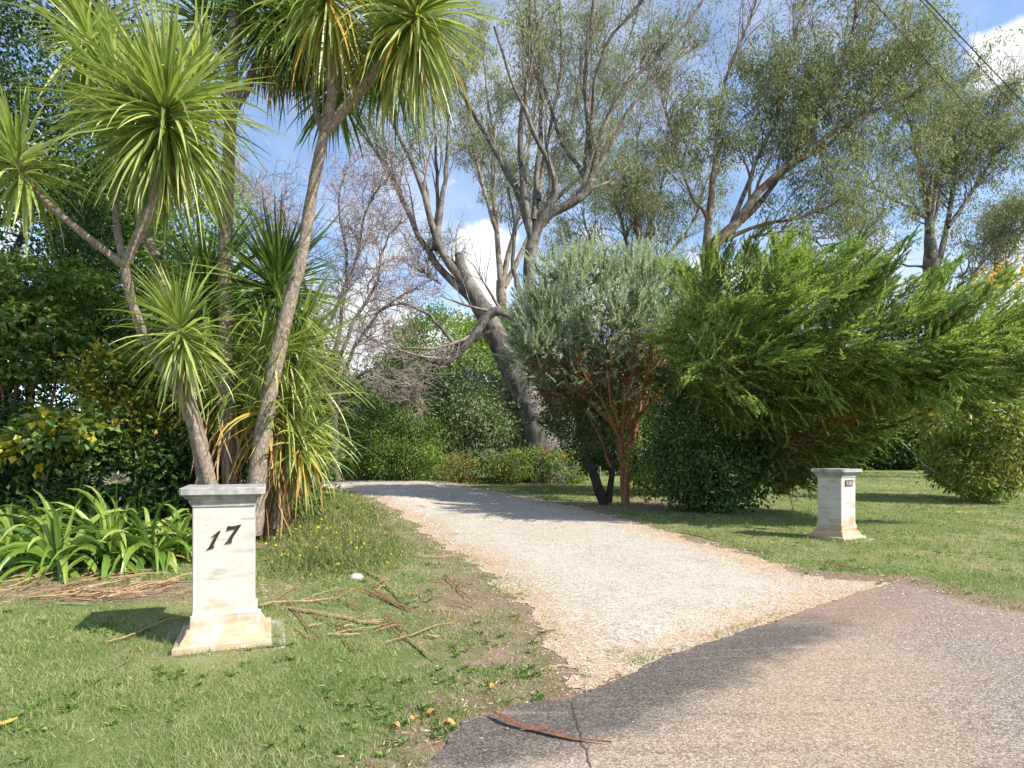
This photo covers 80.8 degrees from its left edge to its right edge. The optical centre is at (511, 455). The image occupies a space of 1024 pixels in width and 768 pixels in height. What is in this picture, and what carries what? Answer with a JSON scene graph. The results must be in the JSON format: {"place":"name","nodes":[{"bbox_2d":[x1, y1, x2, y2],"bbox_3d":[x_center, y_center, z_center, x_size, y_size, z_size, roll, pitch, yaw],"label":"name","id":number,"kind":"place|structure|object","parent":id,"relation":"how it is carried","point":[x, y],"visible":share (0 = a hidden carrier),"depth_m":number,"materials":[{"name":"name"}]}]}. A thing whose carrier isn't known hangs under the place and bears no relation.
{"place":"outdoors","nodes":[
{"label":"outdoors","id":0,"kind":"place"},
{"bbox_2d":[256,488,422,586],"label":"weedy grass","id":1,"kind":"structure","parent":0,"point":[310,537],"depth_m":8.39,"materials":[{"name":"green plant"}]},
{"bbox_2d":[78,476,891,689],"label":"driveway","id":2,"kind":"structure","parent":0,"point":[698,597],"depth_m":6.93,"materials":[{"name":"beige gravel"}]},
{"bbox_2d":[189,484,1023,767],"bbox_3d":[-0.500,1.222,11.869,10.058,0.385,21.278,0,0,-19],"label":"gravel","id":3,"kind":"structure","parent":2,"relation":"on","point":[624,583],"depth_m":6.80,"materials":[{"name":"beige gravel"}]},
{"bbox_2d":[0,444,1023,767],"bbox_3d":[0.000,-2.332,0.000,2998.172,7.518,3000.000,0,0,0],"label":"lawn","id":4,"kind":"structure","parent":0,"point":[452,660],"depth_m":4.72,"materials":[{"name":"plant"}]},
{"bbox_2d":[0,716,17,724],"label":"dry strap","id":5,"kind":"object","parent":4,"relation":"on","point":[7,721],"visible":1,"depth_m":3.09,"materials":[{"name":"yellow plant"}]},
{"bbox_2d":[0,515,25,565],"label":"agapanthus","id":6,"kind":"object","parent":4,"relation":"on","point":[16,530],"visible":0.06,"depth_m":7.63,"materials":[{"name":"green plant"}]},
{"bbox_2d":[0,502,78,574],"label":"agapanthus","id":7,"kind":"object","parent":4,"relation":"on","point":[8,537],"visible":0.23,"depth_m":7.21,"materials":[{"name":"green plant"}]},
{"bbox_2d":[8,568,80,586],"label":"dry strap","id":8,"kind":"object","parent":4,"relation":"on","point":[38,576],"visible":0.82,"depth_m":6.51,"materials":[{"name":"plant"}]},
{"bbox_2d":[0,495,91,537],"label":"agapanthus","id":9,"kind":"object","parent":4,"relation":"on","point":[21,509],"visible":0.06,"depth_m":7.89,"materials":[{"name":"green plant"}]},
{"bbox_2d":[0,396,122,512],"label":"yellowing shrub","id":10,"kind":"object","parent":4,"relation":"on","point":[30,436],"visible":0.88,"depth_m":8.23,"materials":[{"name":"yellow plant"}]},
{"bbox_2d":[36,585,87,591],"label":"dry strap","id":11,"kind":"object","parent":4,"relation":"on","point":[62,587],"visible":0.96,"depth_m":6.05,"materials":[{"name":"brown plant"}]},
{"bbox_2d":[0,246,124,471],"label":"lobed shrub","id":12,"kind":"object","parent":4,"relation":"on","point":[36,348],"visible":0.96,"depth_m":9.51,"materials":[{"name":"green plant"}]},
{"bbox_2d":[31,592,94,596],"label":"dry strap","id":13,"kind":"object","parent":4,"relation":"on","point":[60,594],"visible":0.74,"depth_m":5.84,"materials":[{"name":"plant"}]},
{"bbox_2d":[21,575,107,596],"bbox_3d":[-4.552,1.325,6.160,0.059,0.036,0.929,0,0,11],"label":"dry strap","id":14,"kind":"object","parent":4,"relation":"on","point":[61,585],"visible":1,"depth_m":6.06,"materials":[{"name":"brown plant"}]},
{"bbox_2d":[0,489,130,584],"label":"agapanthus","id":15,"kind":"object","parent":4,"relation":"on","point":[41,552],"visible":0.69,"depth_m":6.87,"materials":[{"name":"green plant"}]},
{"bbox_2d":[28,596,102,600],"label":"dry strap","id":16,"kind":"object","parent":4,"relation":"on","point":[64,597],"visible":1,"depth_m":5.61,"materials":[{"name":"plant"}]},
{"bbox_2d":[14,469,124,544],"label":"agapanthus","id":17,"kind":"object","parent":4,"relation":"on","point":[92,510],"visible":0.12,"depth_m":8.24,"materials":[{"name":"green plant"}]},
{"bbox_2d":[52,589,109,597],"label":"dry strap","id":18,"kind":"object","parent":4,"relation":"on","point":[79,593],"visible":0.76,"depth_m":5.87,"materials":[{"name":"plant"}]},
{"bbox_2d":[53,569,126,592],"bbox_3d":[-4.558,1.330,6.456,0.151,0.071,0.997,0,0,7],"label":"dry strap","id":19,"kind":"object","parent":4,"relation":"on","point":[81,579],"visible":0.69,"depth_m":6.44,"materials":[{"name":"brown plant"}]},
{"bbox_2d":[0,0,194,480],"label":"evergreen tree","id":20,"kind":"object","parent":4,"relation":"on","point":[12,93],"visible":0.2,"depth_m":10.81,"materials":[{"name":"green plant"}]},
{"bbox_2d":[74,589,120,591],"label":"dry strap","id":21,"kind":"object","parent":4,"relation":"on","point":[99,590],"visible":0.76,"depth_m":5.91,"materials":[{"name":"plant"}]},
{"bbox_2d":[64,575,134,592],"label":"dry strap","id":22,"kind":"object","parent":4,"relation":"on","point":[99,584],"visible":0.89,"depth_m":6.27,"materials":[{"name":"plant"}]},
{"bbox_2d":[23,495,179,582],"bbox_3d":[-4.795,1.185,7.234,1.691,1.414,1.561,0,0,37],"label":"agapanthus","id":23,"kind":"object","parent":4,"relation":"on","point":[104,560],"visible":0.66,"depth_m":7.00,"materials":[{"name":"green plant"}]},
{"bbox_2d":[42,471,187,566],"bbox_3d":[-5.107,1.000,7.857,1.544,1.617,1.604,0,0,0],"label":"agapanthus","id":24,"kind":"object","parent":4,"relation":"on","point":[122,525],"visible":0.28,"depth_m":7.70,"materials":[{"name":"green plant"}]},
{"bbox_2d":[74,587,158,593],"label":"dry strap","id":25,"kind":"object","parent":4,"relation":"on","point":[114,589],"visible":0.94,"depth_m":5.94,"materials":[{"name":"plant"}]},
{"bbox_2d":[93,594,142,596],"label":"dry strap","id":26,"kind":"object","parent":4,"relation":"on","point":[116,595],"visible":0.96,"depth_m":5.75,"materials":[{"name":"brown plant"}]},
{"bbox_2d":[0,393,244,531],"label":"dark understorey","id":27,"kind":"object","parent":4,"relation":"on","point":[13,487],"visible":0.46,"depth_m":8.52,"materials":[{"name":"green plant"}]},
{"bbox_2d":[110,641,136,669],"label":"dry strap","id":28,"kind":"object","parent":4,"relation":"on","point":[128,657],"visible":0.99,"depth_m":4.01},
{"bbox_2d":[107,590,150,596],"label":"dry strap","id":29,"kind":"object","parent":4,"relation":"on","point":[126,592],"visible":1,"depth_m":5.76,"materials":[{"name":"plant"}]},
{"bbox_2d":[81,478,186,553],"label":"agapanthus","id":30,"kind":"object","parent":4,"relation":"on","point":[140,503],"visible":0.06,"depth_m":8.35,"materials":[{"name":"green plant"}]},
{"bbox_2d":[79,501,191,579],"bbox_3d":[-4.437,1.136,7.333,1.654,1.190,1.448,0,0,-24],"label":"agapanthus","id":31,"kind":"object","parent":4,"relation":"on","point":[164,548],"visible":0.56,"depth_m":7.21,"materials":[{"name":"green plant"}]},
{"bbox_2d":[97,580,178,598],"bbox_3d":[-3.791,1.338,6.078,0.108,0.029,0.841,0,0,24],"label":"dry strap","id":32,"kind":"object","parent":4,"relation":"on","point":[142,585],"visible":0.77,"depth_m":6.17,"materials":[{"name":"plant"}]},
{"bbox_2d":[107,572,169,578],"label":"dry strap","id":33,"kind":"object","parent":4,"relation":"on","point":[138,574],"visible":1,"depth_m":6.60,"materials":[{"name":"plant"}]},
{"bbox_2d":[14,139,263,430],"bbox_3d":[-8.251,-2.944,13.352,5.316,8.411,4.454,0,0,0],"label":"leafy tree","id":34,"kind":"object","parent":4,"relation":"on","point":[174,232],"visible":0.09,"depth_m":12.50,"materials":[{"name":"green plant"}]},
{"bbox_2d":[44,337,242,499],"bbox_3d":[-5.662,-0.323,9.438,3.256,3.146,1.936,0,0,0],"label":"ochre vine","id":35,"kind":"object","parent":4,"relation":"on","point":[107,395],"visible":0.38,"depth_m":9.11,"materials":[{"name":"green plant"}]},
{"bbox_2d":[0,0,292,484],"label":"cordyline tree","id":36,"kind":"object","parent":4,"relation":"on","point":[151,111],"visible":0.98,"depth_m":6.85,"materials":[{"name":"green plant"}]},
{"bbox_2d":[105,616,187,642],"bbox_3d":[-2.896,1.368,4.769,0.102,0.018,0.749,0,0,14],"label":"dry strap","id":37,"kind":"object","parent":4,"relation":"on","point":[144,629],"visible":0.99,"depth_m":4.72,"materials":[{"name":"plant"}]},
{"bbox_2d":[54,80,255,484],"bbox_3d":[-4.638,-2.359,7.956,3.864,6.781,2.011,0,0,45],"label":"cordyline tree","id":38,"kind":"object","parent":4,"relation":"on","point":[175,311],"visible":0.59,"depth_m":7.13,"materials":[{"name":"green plant"}]},
{"bbox_2d":[122,503,191,570],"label":"agapanthus","id":39,"kind":"object","parent":4,"relation":"on","point":[183,525],"visible":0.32,"depth_m":7.49,"materials":[{"name":"green plant"}]},
{"bbox_2d":[130,577,183,583],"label":"dry strap","id":40,"kind":"object","parent":4,"relation":"on","point":[154,581],"visible":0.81,"depth_m":6.46,"materials":[{"name":"plant"}]},
{"bbox_2d":[130,488,191,527],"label":"agapanthus","id":41,"kind":"object","parent":4,"relation":"on","point":[181,513],"visible":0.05,"depth_m":8.45,"materials":[{"name":"green plant"}]},
{"bbox_2d":[147,581,191,584],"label":"dry strap","id":42,"kind":"object","parent":4,"relation":"on","point":[169,582],"visible":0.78,"depth_m":6.20,"materials":[{"name":"plant"}]},
{"bbox_2d":[152,582,191,587],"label":"dry strap","id":43,"kind":"object","parent":4,"relation":"on","point":[171,583],"visible":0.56,"depth_m":6.23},
{"bbox_2d":[114,281,326,472],"bbox_3d":[-15.099,-4.440,30.136,12.241,11.130,8.012,0,0,17],"label":"background tree","id":44,"kind":"object","parent":4,"relation":"on","point":[255,338],"visible":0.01,"depth_m":28.55,"materials":[{"name":"green plant"}]},
{"bbox_2d":[160,483,284,661],"bbox_3d":[-2.185,0.846,4.575,0.848,1.240,0.861,0,0,-22],"label":"gate post","id":45,"kind":"object","parent":4,"relation":"on","point":[227,614],"visible":0.97,"depth_m":4.38,"materials":[{"name":"stone"}]},
{"bbox_2d":[118,285,354,527],"bbox_3d":[-4.739,-0.898,10.283,4.076,4.355,2.349,0,0,17],"label":"tangled shrub","id":46,"kind":"object","parent":4,"relation":"on","point":[292,510],"visible":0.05,"depth_m":10.14,"materials":[{"name":"green plant"}]},
{"bbox_2d":[140,0,341,483],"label":"cordyline tree","id":47,"kind":"object","parent":4,"relation":"on","point":[251,33],"visible":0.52,"depth_m":8.64,"materials":[{"name":"green plant"}]},
{"bbox_2d":[100,184,385,545],"bbox_3d":[-4.013,-1.214,8.980,4.246,5.536,3.253,0,0,0],"label":"cordyline tree","id":48,"kind":"object","parent":4,"relation":"on","point":[292,428],"visible":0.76,"depth_m":8.66,"materials":[{"name":"green plant"}]},
{"bbox_2d":[269,581,304,604],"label":"dry strap","id":49,"kind":"object","parent":4,"relation":"on","point":[285,592],"visible":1,"depth_m":5.95,"materials":[{"name":"plant"}]},
{"bbox_2d":[211,342,383,471],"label":"background tree","id":50,"kind":"object","parent":4,"relation":"on","point":[346,395],"visible":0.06,"depth_m":32.83,"materials":[{"name":"green plant"}]},
{"bbox_2d":[259,597,340,604],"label":"dry strap","id":51,"kind":"object","parent":4,"relation":"on","point":[298,600],"visible":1,"depth_m":5.62,"materials":[{"name":"plant"}]},
{"bbox_2d":[285,598,319,640],"bbox_3d":[-1.800,1.367,5.107,0.030,0.019,1.538,0,0,-30],"label":"dry strap","id":52,"kind":"object","parent":4,"relation":"on","point":[301,617],"visible":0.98,"depth_m":5.06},
{"bbox_2d":[302,607,340,627],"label":"dry strap","id":53,"kind":"object","parent":4,"relation":"on","point":[317,615],"visible":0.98,"depth_m":5.05,"materials":[{"name":"brown plant"}]},
{"bbox_2d":[283,606,387,625],"bbox_3d":[-1.510,1.364,5.134,1.251,0.022,0.052,0,0,29],"label":"dry strap","id":54,"kind":"object","parent":4,"relation":"on","point":[353,618],"visible":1,"depth_m":5.14,"materials":[{"name":"plant"}]},
{"bbox_2d":[328,633,364,634],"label":"dry strap","id":55,"kind":"object","parent":4,"relation":"on","point":[345,633],"visible":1,"depth_m":4.61,"materials":[{"name":"plant"}]},
{"bbox_2d":[211,121,482,480],"bbox_3d":[-6.310,-5.790,22.251,10.578,13.478,5.747,0,0,0],"label":"bare tree","id":56,"kind":"object","parent":4,"relation":"on","point":[356,258],"visible":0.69,"depth_m":21.80,"materials":[{"name":"grey plant"}]},
{"bbox_2d":[320,458,376,480],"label":"bed plant","id":57,"kind":"object","parent":4,"relation":"on","point":[355,469],"visible":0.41,"depth_m":23.67,"materials":[{"name":"green plant"}]},
{"bbox_2d":[348,573,363,579],"bbox_3d":[-1.746,1.366,6.735,0.173,0.101,0.118,0,0,0],"label":"rock","id":58,"kind":"object","parent":4,"relation":"on","point":[355,576],"visible":0.66,"depth_m":6.70,"materials":[{"name":"stone"}]},
{"bbox_2d":[336,626,375,632],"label":"dry strap","id":59,"kind":"object","parent":4,"relation":"on","point":[356,629],"visible":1,"depth_m":4.73,"materials":[{"name":"plant"}]},
{"bbox_2d":[304,384,418,470],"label":"background tree","id":60,"kind":"object","parent":4,"relation":"on","point":[374,423],"visible":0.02,"depth_m":35.91,"materials":[{"name":"green plant"}]},
{"bbox_2d":[198,0,529,535],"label":"cordyline tree","id":61,"kind":"object","parent":4,"relation":"on","point":[405,52],"visible":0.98,"depth_m":8.10,"materials":[{"name":"green plant"}]},
{"bbox_2d":[355,565,410,609],"bbox_3d":[-1.479,1.352,6.586,0.138,0.032,2.864,0,0,-27],"label":"dry strap","id":62,"kind":"object","parent":4,"relation":"on","point":[387,584],"visible":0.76,"depth_m":6.30,"materials":[{"name":"plant"}]},
{"bbox_2d":[371,587,404,608],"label":"dry strap","id":63,"kind":"object","parent":4,"relation":"on","point":[374,590],"visible":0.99,"depth_m":5.83,"materials":[{"name":"brown plant"}]},
{"bbox_2d":[359,453,422,479],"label":"bed plant","id":64,"kind":"object","parent":4,"relation":"on","point":[390,476],"visible":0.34,"depth_m":24.00,"materials":[{"name":"green plant"}]},
{"bbox_2d":[363,589,419,609],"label":"dry strap","id":65,"kind":"object","parent":4,"relation":"on","point":[385,598],"visible":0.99,"depth_m":5.64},
{"bbox_2d":[384,614,407,632],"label":"dry strap","id":66,"kind":"object","parent":4,"relation":"on","point":[392,620],"visible":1,"depth_m":4.91,"materials":[{"name":"beige plant"}]},
{"bbox_2d":[327,353,468,479],"bbox_3d":[-4.820,-1.558,24.704,6.150,5.330,4.921,0,0,0],"label":"dark juniper bush","id":67,"kind":"object","parent":4,"relation":"on","point":[358,426],"visible":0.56,"depth_m":24.06,"materials":[{"name":"green plant"}]},
{"bbox_2d":[348,344,458,467],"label":"background tree","id":68,"kind":"object","parent":4,"relation":"on","point":[365,376],"visible":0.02,"depth_m":45.11,"materials":[{"name":"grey plant"}]},
{"bbox_2d":[351,403,458,481],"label":"sunny conifer bush","id":69,"kind":"object","parent":4,"relation":"on","point":[423,452],"visible":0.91,"depth_m":23.20,"materials":[{"name":"green plant"}]},
{"bbox_2d":[385,622,452,642],"bbox_3d":[-0.714,1.369,4.676,0.057,0.018,0.696,0,0,37],"label":"dry strap","id":70,"kind":"object","parent":4,"relation":"on","point":[417,632],"visible":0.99,"depth_m":4.63,"materials":[{"name":"plant"}]},
{"bbox_2d":[402,634,438,662],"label":"dry strap","id":71,"kind":"object","parent":4,"relation":"on","point":[423,649],"visible":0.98,"depth_m":4.28,"materials":[{"name":"plant"}]},
{"bbox_2d":[398,448,458,481],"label":"bed plant","id":72,"kind":"object","parent":4,"relation":"on","point":[428,477],"visible":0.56,"depth_m":23.73,"materials":[{"name":"green plant"}]},
{"bbox_2d":[442,718,455,724],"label":"fallen leaf","id":73,"kind":"object","parent":4,"relation":"on","point":[450,721],"visible":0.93,"depth_m":3.09,"materials":[{"name":"yellow plant"}]},
{"bbox_2d":[427,445,482,483],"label":"bed plant","id":74,"kind":"object","parent":4,"relation":"on","point":[458,476],"visible":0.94,"depth_m":23.62,"materials":[{"name":"green plant"}]},
{"bbox_2d":[445,574,470,599],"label":"dry strap","id":75,"kind":"object","parent":4,"relation":"on","point":[454,583],"visible":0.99,"depth_m":6.20,"materials":[{"name":"brown plant"}]},
{"bbox_2d":[361,298,566,472],"bbox_3d":[-2.310,-3.808,33.050,11.886,9.909,8.452,0,0,0],"label":"round tree","id":76,"kind":"object","parent":4,"relation":"on","point":[481,349],"visible":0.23,"depth_m":31.37,"materials":[{"name":"green plant"}]},
{"bbox_2d":[421,360,527,479],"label":"grey leaved tree","id":77,"kind":"object","parent":4,"relation":"on","point":[474,433],"visible":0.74,"depth_m":25.14,"materials":[{"name":"green plant"}]},
{"bbox_2d":[463,444,525,483],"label":"bed plant","id":78,"kind":"object","parent":4,"relation":"on","point":[487,454],"visible":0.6,"depth_m":24.18,"materials":[{"name":"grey plant"}]},
{"bbox_2d":[0,507,1017,767],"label":"leaf litter","id":79,"kind":"object","parent":4,"relation":"on","point":[420,647],"visible":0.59,"depth_m":4.65,"materials":[{"name":"brown plant"}]},
{"bbox_2d":[486,447,537,484],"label":"bed plant","id":80,"kind":"object","parent":4,"relation":"on","point":[505,474],"visible":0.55,"depth_m":23.74,"materials":[{"name":"green plant"}]},
{"bbox_2d":[500,442,569,483],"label":"bed plant","id":81,"kind":"object","parent":4,"relation":"on","point":[547,454],"visible":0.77,"depth_m":23.46,"materials":[{"name":"green plant"}]},
{"bbox_2d":[328,0,749,483],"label":"old gum tree","id":82,"kind":"object","parent":4,"relation":"on","point":[489,324],"visible":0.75,"depth_m":25.26,"materials":[{"name":"brown plant"}]},
{"bbox_2d":[538,441,601,483],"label":"bed plant","id":83,"kind":"object","parent":4,"relation":"on","point":[579,477],"visible":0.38,"depth_m":23.90,"materials":[{"name":"green plant"}]},
{"bbox_2d":[437,0,705,467],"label":"gum tree","id":84,"kind":"object","parent":4,"relation":"on","point":[503,280],"visible":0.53,"depth_m":43.67,"materials":[{"name":"green plant"}]},
{"bbox_2d":[490,221,699,505],"bbox_3d":[2.463,-2.513,17.143,6.248,7.916,4.880,0,0,0],"label":"silver conifer","id":85,"kind":"object","parent":4,"relation":"on","point":[581,344],"visible":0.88,"depth_m":16.15,"materials":[{"name":"green plant"}]},
{"bbox_2d":[539,363,653,504],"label":"dark tree","id":86,"kind":"object","parent":4,"relation":"on","point":[603,497],"visible":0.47,"depth_m":16.92,"materials":[{"name":"green plant"}]},
{"bbox_2d":[575,381,655,469],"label":"background tree","id":87,"kind":"object","parent":4,"relation":"on","point":[610,437],"depth_m":39.88,"materials":[{"name":"green plant"}]},
{"bbox_2d":[525,353,725,494],"bbox_3d":[4.041,-1.328,20.276,7.204,5.465,4.815,0,0,0],"label":"shaded shrub","id":88,"kind":"object","parent":4,"relation":"on","point":[599,459],"visible":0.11,"depth_m":19.99,"materials":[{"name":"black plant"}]},
{"bbox_2d":[515,71,740,468],"bbox_3d":[7.087,-10.539,36.260,13.968,24.149,7.641,0,0,0],"label":"gum tree","id":89,"kind":"object","parent":4,"relation":"on","point":[639,200],"visible":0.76,"depth_m":35.52,"materials":[{"name":"green plant"}]},
{"bbox_2d":[608,413,690,501],"bbox_3d":[3.707,0.043,16.621,2.066,2.680,1.900,0,0,-12],"label":"bright undershrub","id":90,"kind":"object","parent":4,"relation":"on","point":[640,473],"visible":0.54,"depth_m":16.41,"materials":[{"name":"green plant"}]},
{"bbox_2d":[611,374,743,470],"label":"background tree","id":91,"kind":"object","parent":4,"relation":"on","point":[691,425],"depth_m":38.28,"materials":[{"name":"green plant"}]},
{"bbox_2d":[628,355,799,514],"bbox_3d":[5.058,-0.700,14.922,4.382,4.379,3.512,0,0,0],"label":"bush","id":92,"kind":"object","parent":4,"relation":"on","point":[668,451],"visible":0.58,"depth_m":14.60,"materials":[{"name":"green plant"}]},
{"bbox_2d":[726,373,843,468],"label":"background tree","id":93,"kind":"object","parent":4,"relation":"on","point":[787,430],"depth_m":42.57,"materials":[{"name":"green plant"}]},
{"bbox_2d":[622,0,1023,475],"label":"gum tree","id":94,"kind":"object","parent":4,"relation":"on","point":[829,90],"visible":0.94,"depth_m":26.56,"materials":[{"name":"green plant"}]},
{"bbox_2d":[640,208,1023,511],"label":"juniper","id":95,"kind":"object","parent":4,"relation":"on","point":[753,338],"visible":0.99,"depth_m":11.52,"materials":[{"name":"green plant"}]},
{"bbox_2d":[801,468,873,543],"bbox_3d":[5.451,0.839,10.102,0.848,1.240,0.862,0,0,-31],"label":"gate post","id":96,"kind":"object","parent":4,"relation":"on","point":[836,503],"visible":0.97,"depth_m":9.95,"materials":[{"name":"concrete"}]},
{"bbox_2d":[824,562,864,569],"bbox_3d":[4.077,1.354,7.369,0.059,0.027,0.524,0,0,-29],"label":"bark strip","id":97,"kind":"object","parent":4,"relation":"on","point":[835,564],"visible":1,"depth_m":7.41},
{"bbox_2d":[833,401,970,469],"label":"background tree","id":98,"kind":"object","parent":4,"relation":"on","point":[902,459],"visible":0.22,"depth_m":40.05,"materials":[{"name":"green plant"}]},
{"bbox_2d":[804,17,1023,473],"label":"gum tree","id":99,"kind":"object","parent":4,"relation":"on","point":[1004,234],"visible":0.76,"depth_m":31.68,"materials":[{"name":"green plant"}]},
{"bbox_2d":[895,372,1023,503],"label":"bush","id":100,"kind":"object","parent":4,"relation":"on","point":[980,484],"visible":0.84,"depth_m":17.08,"materials":[{"name":"green plant"}]},
{"bbox_2d":[958,254,1023,478],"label":"autumn tree","id":101,"kind":"object","parent":4,"relation":"on","point":[999,266],"visible":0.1,"depth_m":25.80,"materials":[{"name":"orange plant"}]},
{"bbox_2d":[0,0,1023,434],"label":"sky","id":102,"kind":"structure","parent":0,"point":[461,192],"materials":[{"name":"blue"}]},
{"bbox_2d":[416,583,1023,767],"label":"road","id":103,"kind":"structure","parent":0,"point":[853,646],"depth_m":3.32,"materials":[{"name":"grey asphalt"}]},
{"bbox_2d":[492,711,611,742],"bbox_3d":[0.165,1.354,2.983,0.671,0.020,0.078,0,0,32],"label":"bark strip","id":104,"kind":"object","parent":103,"relation":"on","point":[510,720],"visible":1,"depth_m":2.96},
{"bbox_2d":[871,0,1023,168],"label":"overhead wire","id":105,"kind":"object","parent":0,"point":[942,78],"visible":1,"depth_m":10.53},
{"bbox_2d":[920,0,1023,116],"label":"overhead wire","id":106,"kind":"object","parent":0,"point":[969,55],"visible":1,"depth_m":10.13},
{"bbox_2d":[925,0,1023,103],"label":"overhead wire","id":107,"kind":"object","parent":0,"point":[943,18],"visible":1,"depth_m":10.32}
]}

